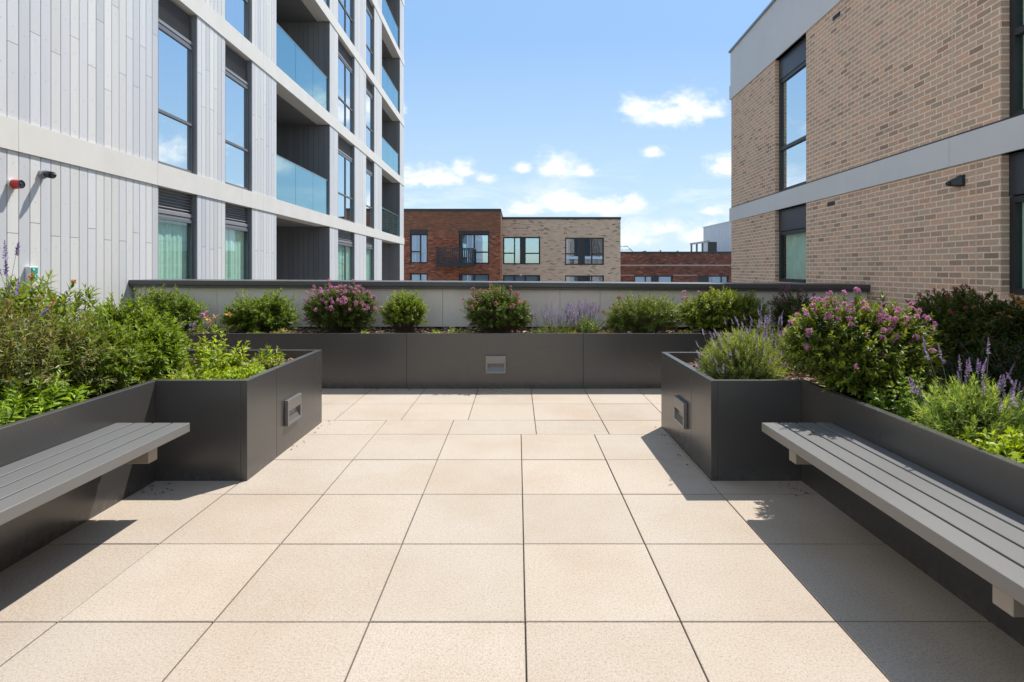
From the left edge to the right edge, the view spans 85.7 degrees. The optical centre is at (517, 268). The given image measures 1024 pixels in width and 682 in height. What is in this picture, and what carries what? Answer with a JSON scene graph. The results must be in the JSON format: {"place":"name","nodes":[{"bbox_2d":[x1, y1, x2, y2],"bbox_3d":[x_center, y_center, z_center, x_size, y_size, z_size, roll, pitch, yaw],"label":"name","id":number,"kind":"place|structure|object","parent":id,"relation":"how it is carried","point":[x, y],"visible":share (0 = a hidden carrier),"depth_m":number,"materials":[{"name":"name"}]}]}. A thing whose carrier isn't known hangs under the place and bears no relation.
{"place":"outdoors","nodes":[
{"label":"outdoors","id":0,"kind":"place"},
{"bbox_2d":[0,0,403,320],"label":"apartment building","id":1,"kind":"structure","parent":0,"point":[216,139],"depth_m":8.82,"materials":[{"name":"white metal"}]},
{"bbox_2d":[7,179,24,189],"bbox_3d":[-4.932,-0.830,5.430,0.100,0.103,0.103,0,0,0],"label":"alarm beacon","id":2,"kind":"object","parent":1,"relation":"attached to","point":[12,184],"visible":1,"depth_m":5.40,"materials":[{"name":"red plastic"}]},
{"bbox_2d":[25,266,37,281],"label":"call point","id":3,"kind":"structure","parent":1,"relation":"attached to","point":[29,270],"depth_m":5.59,"materials":[{"name":"green plastic"}]},
{"bbox_2d":[38,170,56,178],"bbox_3d":[-4.898,-0.984,5.769,0.199,0.093,0.095,0,0,8],"label":"security camera","id":4,"kind":"object","parent":1,"relation":"attached to","point":[43,174],"visible":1,"depth_m":5.74,"materials":[{"name":"grey plastic"}]},
{"bbox_2d":[158,188,196,278],"bbox_3d":[-5.203,0.297,8.234,0.298,2.925,0.979,0,0,-1],"label":"window","id":5,"kind":"structure","parent":1,"relation":"in","point":[177,212],"depth_m":8.39,"materials":[{"name":"green glass"}]},
{"bbox_2d":[158,0,196,174],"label":"window","id":6,"kind":"structure","parent":1,"relation":"in","point":[177,30],"depth_m":8.33,"materials":[{"name":"clear glass"}]},
{"bbox_2d":[225,204,251,278],"bbox_3d":[-5.250,0.297,10.117,0.298,2.925,1.018,0,0,-1],"label":"window","id":7,"kind":"structure","parent":1,"relation":"in","point":[238,238],"depth_m":10.33,"materials":[{"name":"green glass"}]},
{"bbox_2d":[225,45,251,190],"bbox_3d":[-5.250,-2.737,10.110,0.298,2.525,1.032,0,0,-1],"label":"window","id":8,"kind":"structure","parent":1,"relation":"in","point":[238,71],"depth_m":10.24,"materials":[{"name":"clear glass"}]},
{"bbox_2d":[225,0,251,42],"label":"window","id":9,"kind":"structure","parent":1,"relation":"in","point":[238,13],"depth_m":10.32,"materials":[{"name":"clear glass"}]},
{"bbox_2d":[338,230,354,279],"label":"window","id":10,"kind":"structure","parent":1,"relation":"in","point":[346,240],"depth_m":17.43,"materials":[{"name":"green glass"}]},
{"bbox_2d":[338,136,354,222],"bbox_3d":[-5.423,-2.737,17.043,0.298,2.525,1.802,0,0,-1],"label":"window","id":11,"kind":"structure","parent":1,"relation":"in","point":[346,152],"depth_m":17.29,"materials":[{"name":"clear glass"}]},
{"bbox_2d":[338,39,354,134],"bbox_3d":[-5.423,-5.598,17.043,0.298,2.565,1.802,0,0,-1],"label":"window","id":12,"kind":"structure","parent":1,"relation":"in","point":[346,63],"depth_m":17.29,"materials":[{"name":"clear glass"}]},
{"bbox_2d":[338,0,354,46],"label":"window","id":13,"kind":"structure","parent":1,"relation":"in","point":[346,8],"depth_m":17.42,"materials":[{"name":"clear glass"}]},
{"bbox_2d":[366,236,373,279],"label":"window","id":14,"kind":"structure","parent":1,"relation":"in","point":[369,240],"depth_m":20.52,"materials":[{"name":"green glass"}]},
{"bbox_2d":[366,158,373,228],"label":"window","id":15,"kind":"structure","parent":1,"relation":"in","point":[369,165],"depth_m":20.40,"materials":[{"name":"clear glass"}]},
{"bbox_2d":[366,78,373,151],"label":"window","id":16,"kind":"structure","parent":1,"relation":"in","point":[369,88],"depth_m":20.33,"materials":[{"name":"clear glass"}]},
{"bbox_2d":[366,0,373,74],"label":"window","id":17,"kind":"structure","parent":1,"relation":"in","point":[369,9],"depth_m":20.33,"materials":[{"name":"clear glass"}]},
{"bbox_2d":[404,209,502,280],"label":"brick building","id":18,"kind":"structure","parent":0,"point":[452,244],"depth_m":34.00,"materials":[{"name":"brick"}]},
{"bbox_2d":[410,234,427,262],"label":"window","id":19,"kind":"structure","parent":18,"relation":"in","point":[413,251],"depth_m":34.41,"materials":[{"name":"metal"}]},
{"bbox_2d":[410,273,427,280],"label":"window","id":20,"kind":"structure","parent":18,"relation":"in","point":[413,276],"depth_m":34.41,"materials":[{"name":"glass"}]},
{"bbox_2d":[459,234,488,263],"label":"window","id":21,"kind":"structure","parent":18,"relation":"in","point":[465,240],"depth_m":34.25,"materials":[{"name":"metal"}]},
{"bbox_2d":[459,274,488,280],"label":"window","id":22,"kind":"structure","parent":18,"relation":"in","point":[462,277],"depth_m":34.25,"materials":[{"name":"glass"}]},
{"bbox_2d":[184,326,784,332],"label":"bark mulch","id":23,"kind":"object","parent":0,"point":[471,328],"visible":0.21,"depth_m":6.86,"materials":[{"name":"brown wood"}]},
{"bbox_2d":[130,284,210,332],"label":"shrub","id":24,"kind":"object","parent":23,"relation":"on","point":[176,304],"visible":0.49,"depth_m":6.61,"materials":[{"name":"green plant"}]},
{"bbox_2d":[179,319,205,332],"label":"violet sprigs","id":25,"kind":"object","parent":23,"relation":"on","point":[188,326],"visible":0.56,"depth_m":6.42,"materials":[{"name":"purple plant"}]},
{"bbox_2d":[190,310,238,334],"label":"daylily","id":26,"kind":"object","parent":23,"relation":"on","point":[213,328],"visible":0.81,"depth_m":6.42,"materials":[{"name":"green plant"}]},
{"bbox_2d":[217,288,301,332],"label":"shrub","id":27,"kind":"object","parent":23,"relation":"on","point":[265,314],"visible":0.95,"depth_m":6.60,"materials":[{"name":"green plant"}]},
{"bbox_2d":[270,327,293,332],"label":"ground plant","id":28,"kind":"object","parent":23,"relation":"on","point":[281,331],"visible":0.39,"depth_m":6.39,"materials":[{"name":"green plant"}]},
{"bbox_2d":[301,279,381,332],"bbox_3d":[-2.126,0.465,6.688,1.011,0.690,0.761,0,0,0],"label":"shrub","id":29,"kind":"object","parent":23,"relation":"on","point":[344,310],"visible":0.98,"depth_m":6.55,"materials":[{"name":"green plant"}]},
{"bbox_2d":[377,289,430,332],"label":"shrub","id":30,"kind":"object","parent":23,"relation":"on","point":[402,313],"visible":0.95,"depth_m":6.56,"materials":[{"name":"green plant"}]},
{"bbox_2d":[448,327,461,332],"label":"ground plant","id":31,"kind":"object","parent":23,"relation":"on","point":[453,330],"visible":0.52,"depth_m":6.42,"materials":[{"name":"green plant"}]},
{"bbox_2d":[459,282,534,332],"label":"shrub","id":32,"kind":"object","parent":23,"relation":"on","point":[492,310],"visible":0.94,"depth_m":6.53,"materials":[{"name":"green plant"}]},
{"bbox_2d":[527,298,581,332],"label":"lavender","id":33,"kind":"object","parent":23,"relation":"on","point":[559,330],"visible":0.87,"depth_m":6.58,"materials":[{"name":"purple plant"}]},
{"bbox_2d":[555,299,608,331],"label":"lavender","id":34,"kind":"object","parent":23,"relation":"on","point":[583,313],"visible":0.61,"depth_m":6.80,"materials":[{"name":"purple plant"}]},
{"bbox_2d":[577,315,600,332],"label":"leafy herb","id":35,"kind":"object","parent":23,"relation":"on","point":[584,327],"visible":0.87,"depth_m":6.43,"materials":[{"name":"green plant"}]},
{"bbox_2d":[598,289,685,332],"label":"shrub","id":36,"kind":"object","parent":23,"relation":"on","point":[649,315],"visible":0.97,"depth_m":6.54,"materials":[{"name":"green plant"}]},
{"bbox_2d":[678,329,696,332],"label":"ground plant","id":37,"kind":"object","parent":23,"relation":"on","point":[692,331],"visible":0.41,"depth_m":6.39,"materials":[{"name":"green plant"}]},
{"bbox_2d":[675,285,774,332],"bbox_3d":[2.485,0.497,6.656,1.179,0.624,0.692,0,0,0],"label":"shrub","id":38,"kind":"object","parent":23,"relation":"on","point":[706,311],"visible":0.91,"depth_m":6.51,"materials":[{"name":"green plant"}]},
{"bbox_2d":[767,284,835,329],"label":"shrub","id":39,"kind":"object","parent":23,"relation":"on","point":[786,309],"visible":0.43,"depth_m":6.78,"materials":[{"name":"green plant"}]},
{"bbox_2d":[0,389,1023,681],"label":"paving","id":40,"kind":"structure","parent":0,"point":[282,567],"depth_m":2.46,"materials":[{"name":"beige tile"}]},
{"bbox_2d":[0,350,321,571],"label":"metal planter","id":41,"kind":"object","parent":40,"relation":"on","point":[239,430],"visible":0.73,"depth_m":3.53,"materials":[{"name":"grey metal"}]},
{"bbox_2d":[0,423,189,524],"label":"bench","id":42,"kind":"object","parent":41,"relation":"attached to","point":[29,483],"visible":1,"depth_m":2.56,"materials":[{"name":"metal"}]},
{"bbox_2d":[285,393,301,425],"bbox_3d":[-1.717,1.079,4.230,0.026,0.190,0.260,0,0,0],"label":"step light","id":43,"kind":"object","parent":41,"relation":"attached to","point":[293,408],"visible":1,"depth_m":4.22,"materials":[{"name":"metal"}]},
{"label":"soil","id":44,"kind":"structure","parent":41,"relation":"in","visible":0},
{"bbox_2d":[0,300,27,361],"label":"shrub","id":45,"kind":"object","parent":44,"relation":"on","point":[5,320],"visible":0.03,"depth_m":3.58,"materials":[{"name":"green plant"}]},
{"bbox_2d":[0,390,39,425],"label":"leafy herb","id":46,"kind":"object","parent":44,"relation":"on","point":[7,415],"visible":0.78,"depth_m":2.75,"materials":[{"name":"green plant"}]},
{"bbox_2d":[0,241,50,330],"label":"purple salvia","id":47,"kind":"object","parent":44,"relation":"on","point":[8,291],"visible":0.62,"depth_m":3.59,"materials":[{"name":"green plant"}]},
{"bbox_2d":[0,369,93,418],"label":"leafy herb","id":48,"kind":"object","parent":44,"relation":"on","point":[52,401],"visible":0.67,"depth_m":2.96,"materials":[{"name":"green plant"}]},
{"bbox_2d":[0,294,127,407],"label":"wild shrub","id":49,"kind":"object","parent":44,"relation":"on","point":[21,368],"visible":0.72,"depth_m":3.18,"materials":[{"name":"green plant"}]},
{"bbox_2d":[32,311,155,401],"bbox_3d":[-2.676,0.588,3.483,0.686,0.625,0.719,0,0,0],"label":"shrub","id":50,"kind":"object","parent":44,"relation":"on","point":[133,363],"visible":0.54,"depth_m":3.43,"materials":[{"name":"green plant"}]},
{"bbox_2d":[3,358,292,423],"bbox_3d":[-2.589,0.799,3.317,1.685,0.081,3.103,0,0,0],"label":"bark mulch","id":51,"kind":"object","parent":44,"relation":"on","point":[244,361],"visible":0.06,"depth_m":4.58,"materials":[{"name":"brown wood"}]},
{"bbox_2d":[0,270,114,338],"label":"perennial","id":52,"kind":"object","parent":51,"relation":"on","point":[58,307],"visible":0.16,"depth_m":4.06,"materials":[{"name":"green plant"}]},
{"bbox_2d":[77,292,196,382],"bbox_3d":[-2.699,0.496,3.917,0.801,0.667,0.756,0,0,0],"label":"shrub","id":53,"kind":"object","parent":51,"relation":"on","point":[164,340],"visible":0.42,"depth_m":3.84,"materials":[{"name":"green plant"}]},
{"bbox_2d":[152,368,201,379],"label":"leafy herb","id":54,"kind":"object","parent":51,"relation":"on","point":[182,374],"visible":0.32,"depth_m":3.70,"materials":[{"name":"green plant"}]},
{"bbox_2d":[188,342,237,367],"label":"leafy herb","id":55,"kind":"object","parent":51,"relation":"on","point":[224,352],"visible":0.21,"depth_m":4.45,"materials":[{"name":"green plant"}]},
{"bbox_2d":[182,324,250,378],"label":"leafy herb","id":56,"kind":"object","parent":51,"relation":"on","point":[206,360],"visible":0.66,"depth_m":3.98,"materials":[{"name":"green plant"}]},
{"bbox_2d":[192,362,249,378],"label":"leafy herb","id":57,"kind":"object","parent":51,"relation":"on","point":[213,374],"visible":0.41,"depth_m":3.74,"materials":[{"name":"green plant"}]},
{"bbox_2d":[226,365,262,378],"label":"leafy herb","id":58,"kind":"object","parent":51,"relation":"on","point":[254,371],"visible":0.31,"depth_m":3.89,"materials":[{"name":"green plant"}]},
{"bbox_2d":[237,359,264,373],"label":"leafy herb","id":59,"kind":"object","parent":51,"relation":"on","point":[247,365],"visible":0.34,"depth_m":4.10,"materials":[{"name":"green plant"}]},
{"bbox_2d":[255,343,285,368],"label":"leafy herb","id":60,"kind":"object","parent":51,"relation":"on","point":[268,361],"visible":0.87,"depth_m":4.41,"materials":[{"name":"green plant"}]},
{"bbox_2d":[179,333,787,388],"bbox_3d":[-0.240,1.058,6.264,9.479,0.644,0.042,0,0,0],"label":"metal planter","id":61,"kind":"object","parent":40,"relation":"on","point":[458,360],"visible":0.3,"depth_m":6.24,"materials":[{"name":"grey metal"}]},
{"bbox_2d":[486,356,505,372],"bbox_3d":[-0.243,1.085,6.229,0.228,0.198,0.026,0,0,0],"label":"step light","id":62,"kind":"object","parent":61,"relation":"attached to","point":[495,364],"visible":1,"depth_m":6.22,"materials":[{"name":"metal"}]},
{"bbox_2d":[128,279,870,329],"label":"parapet wall","id":63,"kind":"structure","parent":40,"relation":"on","point":[443,300],"depth_m":7.20,"materials":[{"name":"concrete"}]},
{"bbox_2d":[661,352,1023,646],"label":"metal planter","id":64,"kind":"object","parent":40,"relation":"on","point":[722,437],"visible":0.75,"depth_m":3.22,"materials":[{"name":"grey metal"}]},
{"bbox_2d":[674,395,686,428],"bbox_3d":[1.226,1.079,4.155,0.026,0.190,0.260,0,0,0],"label":"step light","id":65,"kind":"object","parent":64,"relation":"attached to","point":[680,411],"visible":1,"depth_m":4.13,"materials":[{"name":"metal"}]},
{"bbox_2d":[685,362,1006,394],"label":"soil","id":66,"kind":"structure","parent":64,"relation":"in","point":[918,392],"depth_m":3.98,"materials":[{"name":"brown soil"}]},
{"bbox_2d":[695,319,788,378],"bbox_3d":[1.577,0.593,3.930,0.672,0.530,0.648,0,0,0],"label":"lavender","id":67,"kind":"object","parent":66,"relation":"on","point":[735,356],"visible":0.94,"depth_m":3.81,"materials":[{"name":"green plant"}]},
{"bbox_2d":[716,302,803,370],"bbox_3d":[2.002,0.561,4.413,0.785,0.596,0.596,0,0,0],"label":"lavender","id":68,"kind":"object","parent":66,"relation":"on","point":[768,328],"visible":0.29,"depth_m":4.39,"materials":[{"name":"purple plant"}]},
{"bbox_2d":[902,283,1023,373],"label":"shrub","id":69,"kind":"object","parent":66,"relation":"on","point":[964,317],"visible":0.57,"depth_m":4.07,"materials":[{"name":"green plant"}]},
{"bbox_2d":[990,292,1023,369],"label":"shrub","id":70,"kind":"object","parent":66,"relation":"on","point":[1020,302],"visible":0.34,"depth_m":3.97,"materials":[{"name":"green plant"}]},
{"bbox_2d":[762,423,1023,616],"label":"bench","id":71,"kind":"object","parent":64,"relation":"attached to","point":[981,536],"visible":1,"depth_m":2.11,"materials":[{"name":"metal"}]},
{"bbox_2d":[885,393,1016,414],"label":"soil","id":72,"kind":"structure","parent":64,"relation":"in","point":[908,397],"depth_m":3.37,"materials":[{"name":"brown soil"}]},
{"bbox_2d":[683,361,950,422],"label":"bark mulch","id":73,"kind":"object","parent":72,"relation":"on","point":[786,377],"visible":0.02,"depth_m":4.00,"materials":[{"name":"brown wood"}]},
{"bbox_2d":[777,287,947,403],"bbox_3d":[2.097,0.470,3.420,0.909,0.719,0.870,0,0,0],"label":"shrub","id":74,"kind":"object","parent":72,"relation":"on","point":[851,350],"visible":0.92,"depth_m":3.22,"materials":[{"name":"green plant"}]},
{"bbox_2d":[856,388,891,411],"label":"leafy herb","id":75,"kind":"object","parent":72,"relation":"on","point":[866,397],"visible":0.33,"depth_m":3.03,"materials":[{"name":"green plant"}]},
{"bbox_2d":[867,366,940,420],"bbox_3d":[2.022,0.668,2.933,0.288,0.318,0.339,0,0,-27],"label":"leafy herb","id":76,"kind":"object","parent":72,"relation":"on","point":[904,407],"visible":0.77,"depth_m":2.89,"materials":[{"name":"green plant"}]},
{"bbox_2d":[902,412,933,428],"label":"leafy herb","id":77,"kind":"object","parent":72,"relation":"on","point":[910,418],"visible":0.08,"depth_m":2.75,"materials":[{"name":"green plant"}]},
{"bbox_2d":[906,337,1023,450],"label":"violet salvia","id":78,"kind":"object","parent":72,"relation":"on","point":[966,405],"visible":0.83,"depth_m":2.54,"materials":[{"name":"green plant"}]},
{"bbox_2d":[942,418,995,445],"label":"leafy herb","id":79,"kind":"object","parent":72,"relation":"on","point":[970,435],"visible":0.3,"depth_m":2.42,"materials":[{"name":"green plant"}]},
{"bbox_2d":[930,332,1023,409],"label":"shrub","id":80,"kind":"object","parent":72,"relation":"on","point":[1000,359],"visible":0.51,"depth_m":3.42,"materials":[{"name":"green plant"}]},
{"bbox_2d":[965,424,1023,463],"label":"leafy herb","id":81,"kind":"object","parent":72,"relation":"on","point":[1011,445],"visible":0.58,"depth_m":2.21,"materials":[{"name":"green plant"}]},
{"bbox_2d":[1000,372,1023,425],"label":"violet salvia","id":82,"kind":"object","parent":72,"relation":"on","point":[1012,383],"visible":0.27,"depth_m":2.50,"materials":[{"name":"purple plant"}]},
{"bbox_2d":[502,217,620,281],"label":"brick building","id":83,"kind":"structure","parent":0,"point":[582,249],"depth_m":37.00,"materials":[{"name":"brick"}]},
{"bbox_2d":[503,237,539,263],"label":"window","id":84,"kind":"structure","parent":83,"relation":"in","point":[523,253],"depth_m":37.12,"materials":[{"name":"metal"}]},
{"bbox_2d":[503,275,539,280],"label":"window","id":85,"kind":"structure","parent":83,"relation":"in","point":[505,277],"depth_m":37.25,"materials":[{"name":"glass"}]},
{"bbox_2d":[565,238,603,264],"bbox_3d":[4.509,-1.156,37.273,2.612,1.839,0.317,0,0,0],"label":"window","id":86,"kind":"structure","parent":83,"relation":"in","point":[581,241],"depth_m":37.12,"materials":[{"name":"metal"}]},
{"bbox_2d":[565,275,603,281],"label":"window","id":87,"kind":"structure","parent":83,"relation":"in","point":[579,278],"depth_m":37.12,"materials":[{"name":"metal"}]},
{"bbox_2d":[404,0,771,251],"label":"sky","id":88,"kind":"structure","parent":0,"point":[519,108],"materials":[{"name":"blue"}]},
{"bbox_2d":[728,0,1023,317],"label":"brick building","id":89,"kind":"structure","parent":0,"point":[863,132],"depth_m":6.90,"materials":[{"name":"brick"}]},
{"bbox_2d":[779,37,805,191],"bbox_3d":[4.775,-2.585,9.458,0.086,2.419,1.187,0,0,2],"label":"window","id":90,"kind":"structure","parent":89,"relation":"in","point":[792,66],"depth_m":9.54,"materials":[{"name":"glass"}]},
{"bbox_2d":[779,204,805,282],"bbox_3d":[4.786,-0.407,9.457,0.092,1.294,1.186,0,0,3],"label":"window","id":91,"kind":"structure","parent":89,"relation":"in","point":[793,218],"depth_m":9.55,"materials":[{"name":"glass"}]},
{"bbox_2d":[945,174,964,186],"bbox_3d":[4.431,-0.887,5.584,0.129,0.116,0.107,0,0,0],"label":"security camera","id":92,"kind":"object","parent":89,"relation":"attached to","point":[958,181],"visible":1,"depth_m":5.56,"materials":[{"name":"black plastic"}]},
{"bbox_2d":[1009,151,1023,294],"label":"window","id":93,"kind":"structure","parent":89,"relation":"in","point":[1016,160],"depth_m":5.04,"materials":[{"name":"metal"}]},
{"bbox_2d":[1010,0,1023,116],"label":"window","id":94,"kind":"structure","parent":89,"relation":"in","point":[1016,27],"depth_m":5.04,"materials":[{"name":"metal"}]},
{"label":"ground","id":95,"kind":"structure","parent":0,"visible":0},
{"bbox_2d":[621,252,730,281],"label":"brick building","id":96,"kind":"structure","parent":95,"relation":"on","point":[675,266],"depth_m":40.00,"materials":[{"name":"brick"}]},
{"bbox_2d":[634,276,671,281],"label":"window","id":97,"kind":"structure","parent":96,"relation":"in","point":[636,278],"depth_m":40.25,"materials":[{"name":"glass"}]},
{"bbox_2d":[690,241,716,251],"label":"roof frame","id":98,"kind":"object","parent":96,"relation":"on","point":[709,246],"visible":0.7,"depth_m":41.54,"materials":[{"name":"metal"}]},
{"bbox_2d":[708,242,716,251],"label":"door","id":99,"kind":"structure","parent":98,"relation":"in","point":[712,246],"depth_m":41.20,"materials":[{"name":"metal"}]},
{"bbox_2d":[698,276,727,281],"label":"window","id":100,"kind":"structure","parent":96,"relation":"in","point":[700,278],"depth_m":40.13,"materials":[{"name":"glass"}]},
{"bbox_2d":[702,221,730,251],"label":"plant room","id":101,"kind":"object","parent":96,"relation":"on","point":[719,234],"visible":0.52,"depth_m":46.14,"materials":[{"name":"grey metal"}]}
]}

